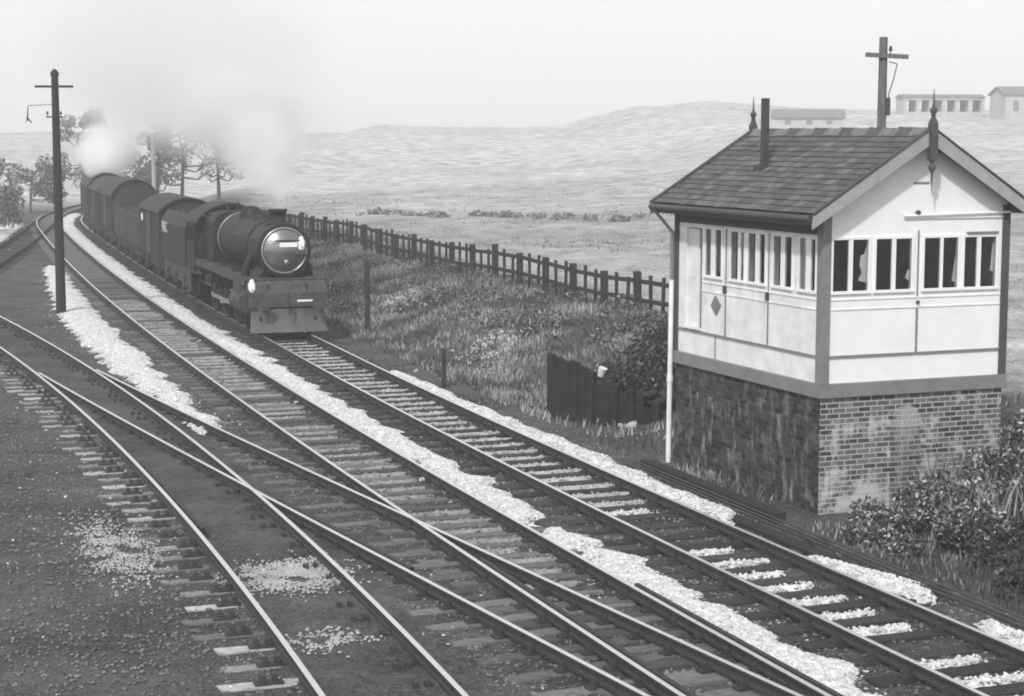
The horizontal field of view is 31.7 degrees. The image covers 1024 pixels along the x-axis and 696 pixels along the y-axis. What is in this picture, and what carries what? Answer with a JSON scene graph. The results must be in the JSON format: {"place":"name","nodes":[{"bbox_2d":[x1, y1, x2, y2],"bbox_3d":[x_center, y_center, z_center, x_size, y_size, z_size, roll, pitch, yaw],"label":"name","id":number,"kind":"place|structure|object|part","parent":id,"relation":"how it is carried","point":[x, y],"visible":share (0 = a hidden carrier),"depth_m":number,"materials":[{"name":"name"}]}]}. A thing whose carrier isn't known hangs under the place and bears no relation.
{"place":"outdoors","nodes":[
{"label":"outdoors","id":0,"kind":"place"},
{"bbox_2d":[2,371,230,695],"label":"grass","id":1,"kind":"structure","parent":0,"point":[114,565],"depth_m":26.52,"materials":[{"name":"grey plant"}]},
{"bbox_2d":[54,505,179,612],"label":"gravel","id":2,"kind":"structure","parent":0,"point":[111,540],"depth_m":27.57,"materials":[{"name":"grey gravel"}]},
{"bbox_2d":[202,549,379,603],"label":"gravel","id":3,"kind":"structure","parent":0,"point":[312,573],"depth_m":25.88,"materials":[{"name":"white gravel"}]},
{"bbox_2d":[358,275,434,315],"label":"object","id":4,"kind":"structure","parent":0,"point":[401,297],"depth_m":66.80,"materials":[{"name":"plant"}]},
{"bbox_2d":[414,315,551,373],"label":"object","id":5,"kind":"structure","parent":0,"point":[491,354],"depth_m":52.72,"materials":[{"name":"plant"}]},
{"bbox_2d":[0,101,1023,695],"bbox_3d":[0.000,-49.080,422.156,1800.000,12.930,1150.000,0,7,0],"label":"ground","id":6,"kind":"structure","parent":0,"point":[624,155],"depth_m":41.88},
{"bbox_2d":[0,179,24,228],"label":"tree","id":7,"kind":"object","parent":6,"relation":"on","point":[9,198],"visible":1,"depth_m":117.00,"materials":[{"name":"grey plant"}]},
{"bbox_2d":[0,154,26,211],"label":"tree","id":8,"kind":"object","parent":6,"relation":"on","point":[2,168],"visible":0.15,"depth_m":129.69,"materials":[{"name":"grey plant"}]},
{"bbox_2d":[0,222,27,241],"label":"ballast","id":9,"kind":"structure","parent":6,"relation":"on","point":[5,233],"depth_m":122.45,"materials":[{"name":"gravel"}]},
{"bbox_2d":[0,219,53,273],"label":"railway track","id":10,"kind":"structure","parent":6,"relation":"on","point":[25,233],"depth_m":105.98,"materials":[{"name":"metal"}]},
{"bbox_2d":[0,154,74,212],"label":"tree","id":11,"kind":"object","parent":6,"relation":"on","point":[39,189],"visible":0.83,"depth_m":150.32,"materials":[{"name":"grey plant"}]},
{"bbox_2d":[26,69,72,314],"bbox_3d":[-16.460,-5.332,64.581,1.714,9.270,0.379,0,7,0],"label":"telegraph pole","id":12,"kind":"object","parent":6,"relation":"on","point":[54,86],"visible":0.93,"depth_m":64.44,"materials":[{"name":"wood"}]},
{"bbox_2d":[60,107,114,176],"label":"tree","id":13,"kind":"object","parent":6,"relation":"on","point":[91,119],"visible":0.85,"depth_m":190.24,"materials":[{"name":"grey plant"}]},
{"bbox_2d":[72,136,164,188],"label":"tree","id":14,"kind":"object","parent":6,"relation":"on","point":[100,162],"visible":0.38,"depth_m":157.21,"materials":[{"name":"grey plant"}]},
{"bbox_2d":[34,265,232,434],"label":"ballast","id":15,"kind":"structure","parent":6,"relation":"on","point":[80,316],"depth_m":52.86,"materials":[{"name":"gravel"}]},
{"bbox_2d":[147,130,155,188],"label":"signal post","id":16,"kind":"object","parent":6,"relation":"on","point":[151,143],"visible":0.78,"depth_m":103.32,"materials":[{"name":"white paint"}]},
{"bbox_2d":[136,122,179,193],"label":"tree","id":17,"kind":"object","parent":6,"relation":"on","point":[148,176],"visible":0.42,"depth_m":157.10,"materials":[{"name":"grey plant"}]},
{"bbox_2d":[133,103,233,194],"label":"tree","id":18,"kind":"object","parent":6,"relation":"on","point":[183,158],"visible":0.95,"depth_m":139.23,"materials":[{"name":"grey plant"}]},
{"bbox_2d":[187,112,251,199],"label":"tree","id":19,"kind":"object","parent":6,"relation":"on","point":[224,162],"visible":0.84,"depth_m":147.34,"materials":[{"name":"grey plant"}]},
{"bbox_2d":[0,316,468,695],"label":"railway track","id":20,"kind":"structure","parent":6,"relation":"on","point":[192,525],"depth_m":28.07,"materials":[{"name":"metal"}]},
{"bbox_2d":[111,299,581,588],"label":"ballast","id":21,"kind":"structure","parent":6,"relation":"on","point":[135,305],"depth_m":36.46,"materials":[{"name":"grey gravel"}]},
{"bbox_2d":[285,625,424,657],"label":"gravel","id":22,"kind":"structure","parent":6,"relation":"on","point":[336,640],"depth_m":22.59,"materials":[{"name":"grey gravel"}]},
{"bbox_2d":[364,262,369,332],"bbox_3d":[-4.726,-1.497,58.821,0.178,2.650,0.170,0,7,0],"label":"timber post","id":23,"kind":"object","parent":6,"relation":"on","point":[367,291],"visible":0.71,"depth_m":58.73,"materials":[{"name":"black wood"}]},
{"bbox_2d":[38,369,803,695],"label":"railway track","id":24,"kind":"structure","parent":6,"relation":"on","point":[530,641],"depth_m":24.95,"materials":[{"name":"metal"}]},
{"bbox_2d":[29,204,843,695],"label":"railway track","id":25,"kind":"structure","parent":6,"relation":"on","point":[647,676],"depth_m":29.33,"materials":[{"name":"metal"}]},
{"bbox_2d":[441,348,445,387],"bbox_3d":[-1.747,0.658,45.985,0.126,1.300,0.120,0,7,0],"label":"timber post","id":26,"kind":"object","parent":6,"relation":"on","point":[443,367],"visible":0.71,"depth_m":45.92,"materials":[{"name":"grey wood"}]},
{"bbox_2d":[274,339,643,506],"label":"ballast","id":27,"kind":"structure","parent":6,"relation":"on","point":[603,503],"depth_m":38.33,"materials":[{"name":"gravel"}]},
{"bbox_2d":[261,210,668,312],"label":"boundary fence","id":28,"kind":"object","parent":6,"relation":"on","point":[637,280],"visible":0.41,"depth_m":68.17,"materials":[{"name":"black wood"}]},
{"bbox_2d":[63,213,886,695],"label":"ballast","id":29,"kind":"structure","parent":6,"relation":"on","point":[839,675],"depth_m":30.49,"materials":[{"name":"gravel"}]},
{"bbox_2d":[312,256,668,368],"bbox_3d":[-1.646,-1.578,62.385,6.958,1.983,41.960,-2,7,-19],"label":"scrub","id":30,"kind":"object","parent":6,"relation":"on","point":[520,323],"visible":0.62,"depth_m":59.04,"materials":[{"name":"grey plant"}]},
{"bbox_2d":[356,207,630,221],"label":"hedge","id":31,"kind":"object","parent":6,"relation":"on","point":[541,215],"visible":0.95,"depth_m":118.12,"materials":[{"name":"grey plant"}]},
{"bbox_2d":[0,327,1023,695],"bbox_3d":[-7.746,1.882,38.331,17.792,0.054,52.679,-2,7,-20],"label":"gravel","id":32,"kind":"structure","parent":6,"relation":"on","point":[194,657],"depth_m":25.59,"materials":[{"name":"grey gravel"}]},
{"bbox_2d":[74,215,1023,695],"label":"railway track","id":33,"kind":"structure","parent":6,"relation":"on","point":[910,667],"depth_m":28.85,"materials":[{"name":"metal"}]},
{"bbox_2d":[79,171,117,233],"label":"covered van","id":34,"kind":"object","parent":33,"relation":"on","point":[88,179],"visible":0.23,"depth_m":115.92,"materials":[{"name":"paint"}]},
{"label":"door","id":35,"kind":"part","parent":34,"relation":"part of","materials":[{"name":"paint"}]},
{"bbox_2d":[88,176,114,240],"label":"covered van","id":36,"kind":"object","parent":33,"relation":"on","point":[94,187],"visible":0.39,"depth_m":107.81,"materials":[{"name":"paint"}]},
{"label":"door","id":37,"kind":"part","parent":36,"relation":"part of","materials":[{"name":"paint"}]},
{"bbox_2d":[114,207,139,259],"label":"open wagon","id":38,"kind":"object","parent":33,"relation":"on","point":[120,221],"visible":0.25,"depth_m":91.60,"materials":[{"name":"paint"}]},
{"bbox_2d":[98,176,157,250],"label":"covered van","id":39,"kind":"object","parent":33,"relation":"on","point":[120,191],"visible":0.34,"depth_m":96.22,"materials":[{"name":"paint"}]},
{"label":"door","id":40,"kind":"part","parent":39,"relation":"part of","materials":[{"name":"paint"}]},
{"bbox_2d":[126,212,148,268],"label":"open wagon","id":41,"kind":"object","parent":33,"relation":"on","point":[133,228],"visible":0.24,"depth_m":85.22,"materials":[{"name":"paint"}]},
{"bbox_2d":[138,193,206,281],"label":"covered van","id":42,"kind":"object","parent":33,"relation":"on","point":[154,208],"visible":0.37,"depth_m":76.90,"materials":[{"name":"paint"}]},
{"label":"door","id":43,"kind":"part","parent":42,"relation":"part of","materials":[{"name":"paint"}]},
{"bbox_2d":[161,209,204,298],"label":"locomotive tender","id":44,"kind":"object","parent":33,"relation":"on","point":[175,229],"visible":0.31,"depth_m":70.09,"materials":[{"name":"black paint"}]},
{"bbox_2d":[184,201,326,334],"bbox_3d":[-8.871,-2.960,61.355,2.900,3.895,13.140,-2,7,-18],"label":"steam locomotive","id":45,"kind":"object","parent":33,"relation":"on","point":[255,262],"visible":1,"depth_m":56.27,"materials":[{"name":"black paint"}]},
{"bbox_2d":[195,220,202,233],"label":"cab front window","id":46,"kind":"structure","parent":45,"relation":"in","point":[199,225],"depth_m":64.88,"materials":[{"name":"grey glass"}]},
{"bbox_2d":[261,227,306,273],"bbox_3d":[-7.024,-3.014,55.813,1.450,1.450,0.338,-2,7,-18],"label":"smokebox door","id":47,"kind":"structure","parent":45,"relation":"in","point":[280,252],"depth_m":55.78,"materials":[{"name":"metal"}]},
{"bbox_2d":[389,370,736,524],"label":"ballast","id":48,"kind":"structure","parent":6,"relation":"on","point":[642,478],"depth_m":35.15,"materials":[{"name":"gravel"}]},
{"bbox_2d":[547,352,661,426],"bbox_3d":[2.477,1.055,41.113,2.916,1.978,2.242,4,8,29],"label":"timber fence","id":49,"kind":"object","parent":6,"relation":"on","point":[575,391],"visible":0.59,"depth_m":40.27,"materials":[{"name":"black wood"}]},
{"bbox_2d":[597,365,607,376],"bbox_3d":[2.012,0.499,40.150,0.220,0.278,0.212,10,18,-18],"label":"bucket","id":50,"kind":"object","parent":49,"relation":"on","point":[602,370],"visible":1,"depth_m":40.11,"materials":[{"name":"metal"}]},
{"bbox_2d":[618,420,637,427],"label":"gravel","id":51,"kind":"structure","parent":6,"relation":"on","point":[632,424],"depth_m":39.73,"materials":[{"name":"white gravel"}]},
{"bbox_2d":[242,174,1023,298],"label":"grass","id":52,"kind":"structure","parent":6,"relation":"on","point":[529,220],"depth_m":114.23,"materials":[{"name":"grey plant"}]},
{"bbox_2d":[592,313,675,393],"bbox_3d":[3.188,0.299,41.760,3.921,3.109,3.747,0,7,0],"label":"bramble bush","id":53,"kind":"object","parent":6,"relation":"on","point":[655,356],"visible":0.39,"depth_m":41.41,"materials":[{"name":"black plant"}]},
{"bbox_2d":[597,380,675,408],"bbox_3d":[2.719,1.040,41.030,3.068,0.539,1.969,4,8,29],"label":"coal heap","id":54,"kind":"object","parent":6,"relation":"on","point":[660,396],"visible":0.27,"depth_m":40.11,"materials":[{"name":"black stone"}]},
{"bbox_2d":[630,213,645,217],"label":"hedge","id":55,"kind":"object","parent":6,"relation":"on","point":[636,215],"visible":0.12,"depth_m":114.30,"materials":[{"name":"grey plant"}]},
{"bbox_2d":[303,233,1023,500],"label":"grass","id":56,"kind":"structure","parent":6,"relation":"on","point":[500,390],"depth_m":54.50,"materials":[{"name":"grey plant"}]},
{"bbox_2d":[641,459,785,523],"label":"timber kerb","id":57,"kind":"structure","parent":6,"relation":"on","point":[732,495],"depth_m":31.74,"materials":[{"name":"grey wood"}]},
{"bbox_2d":[731,515,860,566],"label":"timber kerb","id":58,"kind":"structure","parent":6,"relation":"on","point":[783,540],"depth_m":28.32,"materials":[{"name":"grey wood"}]},
{"bbox_2d":[770,109,845,128],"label":"barn","id":59,"kind":"structure","parent":6,"relation":"on","point":[804,118],"depth_m":232.23,"materials":[{"name":"stone"}]},
{"bbox_2d":[606,508,1023,695],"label":"ballast","id":60,"kind":"structure","parent":6,"relation":"on","point":[985,679],"depth_m":23.96,"materials":[{"name":"gravel"}]},
{"bbox_2d":[614,457,1023,627],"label":"point rodding","id":61,"kind":"object","parent":6,"relation":"on","point":[935,588],"visible":0.99,"depth_m":27.60,"materials":[{"name":"metal"}]},
{"bbox_2d":[648,89,1023,514],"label":"signal box","id":62,"kind":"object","parent":6,"relation":"on","point":[837,320],"visible":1,"depth_m":31.12,"materials":[{"name":"wood"}]},
{"bbox_2d":[688,228,701,327],"bbox_3d":[3.536,-1.342,34.358,0.060,1.890,0.628,-3,7,-22],"label":"door","id":63,"kind":"structure","parent":62,"relation":"in","point":[695,235],"depth_m":34.37,"materials":[{"name":"white paint"}]},
{"bbox_2d":[703,226,723,279],"bbox_3d":[3.756,-1.774,33.541,0.073,0.966,0.717,-3,7,-22],"label":"window","id":64,"kind":"structure","parent":62,"relation":"in","point":[713,236],"depth_m":33.52,"materials":[{"name":"white paint"}]},
{"bbox_2d":[728,228,745,282],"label":"window","id":65,"kind":"structure","parent":62,"relation":"in","point":[737,237],"depth_m":32.70,"materials":[{"name":"white paint"}]},
{"bbox_2d":[745,230,766,286],"bbox_3d":[4.358,-1.601,32.057,0.073,0.966,0.696,-3,7,-22],"label":"window","id":66,"kind":"structure","parent":62,"relation":"in","point":[756,256],"depth_m":32.04,"materials":[{"name":"white paint"}]},
{"bbox_2d":[770,232,793,290],"bbox_3d":[4.698,-1.504,31.227,0.073,0.966,0.717,-3,7,-22],"label":"window","id":67,"kind":"structure","parent":62,"relation":"in","point":[782,271],"depth_m":31.21,"materials":[{"name":"white paint"}]},
{"bbox_2d":[796,235,817,293],"bbox_3d":[5.005,-1.415,30.471,0.073,0.966,0.613,-3,7,-22],"label":"window","id":68,"kind":"structure","parent":62,"relation":"in","point":[807,245],"depth_m":30.46,"materials":[{"name":"white paint"}]},
{"bbox_2d":[831,236,871,294],"bbox_3d":[5.683,-1.385,30.220,0.789,0.966,0.073,-3,7,-22],"label":"window","id":69,"kind":"structure","parent":62,"relation":"in","point":[850,256],"depth_m":30.22,"materials":[{"name":"white paint"}]},
{"bbox_2d":[872,235,914,292],"bbox_3d":[6.473,-1.421,30.537,0.810,0.966,0.073,-3,7,-22],"label":"window","id":70,"kind":"structure","parent":62,"relation":"in","point":[893,256],"depth_m":30.53,"materials":[{"name":"white paint"}]},
{"bbox_2d":[921,234,960,291],"bbox_3d":[7.359,-1.461,30.893,0.789,0.966,0.073,-3,7,-22],"label":"window","id":71,"kind":"structure","parent":62,"relation":"in","point":[941,254],"depth_m":30.89,"materials":[{"name":"white paint"}]},
{"bbox_2d":[961,233,998,289],"bbox_3d":[8.105,-1.495,31.192,0.758,0.966,0.073,-3,7,-22],"label":"window","id":72,"kind":"structure","parent":62,"relation":"in","point":[980,252],"depth_m":31.18,"materials":[{"name":"white paint"}]},
{"bbox_2d":[806,555,957,605],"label":"ballast","id":73,"kind":"structure","parent":6,"relation":"on","point":[908,588],"depth_m":25.39,"materials":[{"name":"gravel"}]},
{"bbox_2d":[865,37,908,126],"bbox_3d":[8.408,-2.881,40.922,0.964,8.263,0.292,0,7,0],"label":"telegraph pole","id":74,"kind":"object","parent":6,"relation":"on","point":[884,101],"visible":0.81,"depth_m":40.48,"materials":[{"name":"wood"}]},
{"bbox_2d":[802,518,1023,613],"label":"grass","id":75,"kind":"structure","parent":6,"relation":"on","point":[929,563],"depth_m":26.62,"materials":[{"name":"grey plant"}]},
{"bbox_2d":[838,479,1015,559],"bbox_3d":[6.485,2.747,28.321,2.637,1.107,2.757,0,7,0],"label":"bramble bush","id":76,"kind":"object","parent":6,"relation":"on","point":[903,539],"visible":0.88,"depth_m":28.09,"materials":[{"name":"grey plant"}]},
{"bbox_2d":[895,94,984,116],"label":"field building","id":77,"kind":"structure","parent":6,"relation":"on","point":[966,104],"depth_m":266.08,"materials":[{"name":"stone"}]},
{"bbox_2d":[891,406,1023,522],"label":"bramble bush","id":78,"kind":"object","parent":6,"relation":"on","point":[1011,454],"visible":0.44,"depth_m":29.72,"materials":[{"name":"grey plant"}]},
{"bbox_2d":[902,439,1023,541],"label":"weeds","id":79,"kind":"object","parent":6,"relation":"on","point":[953,471],"visible":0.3,"depth_m":29.07,"materials":[{"name":"grey plant"}]},
{"bbox_2d":[952,510,1023,601],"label":"bramble bush","id":80,"kind":"object","parent":6,"relation":"on","point":[1010,555],"visible":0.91,"depth_m":26.64,"materials":[{"name":"grey plant"}]},
{"bbox_2d":[973,618,1023,648],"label":"ballast","id":81,"kind":"structure","parent":6,"relation":"on","point":[993,627],"depth_m":22.82,"materials":[{"name":"gravel"}]},
{"bbox_2d":[987,86,1023,119],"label":"house","id":82,"kind":"structure","parent":6,"relation":"on","point":[1006,102],"depth_m":256.85,"materials":[{"name":"stone"}]},
{"bbox_2d":[1013,101,1018,110],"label":"window","id":83,"kind":"structure","parent":82,"relation":"in","point":[1015,103],"depth_m":256.49,"materials":[{"name":"glass"}]},
{"bbox_2d":[0,0,1023,133],"label":"sky","id":84,"kind":"structure","parent":0,"point":[264,66],"materials":[{"name":"white"}]}
]}

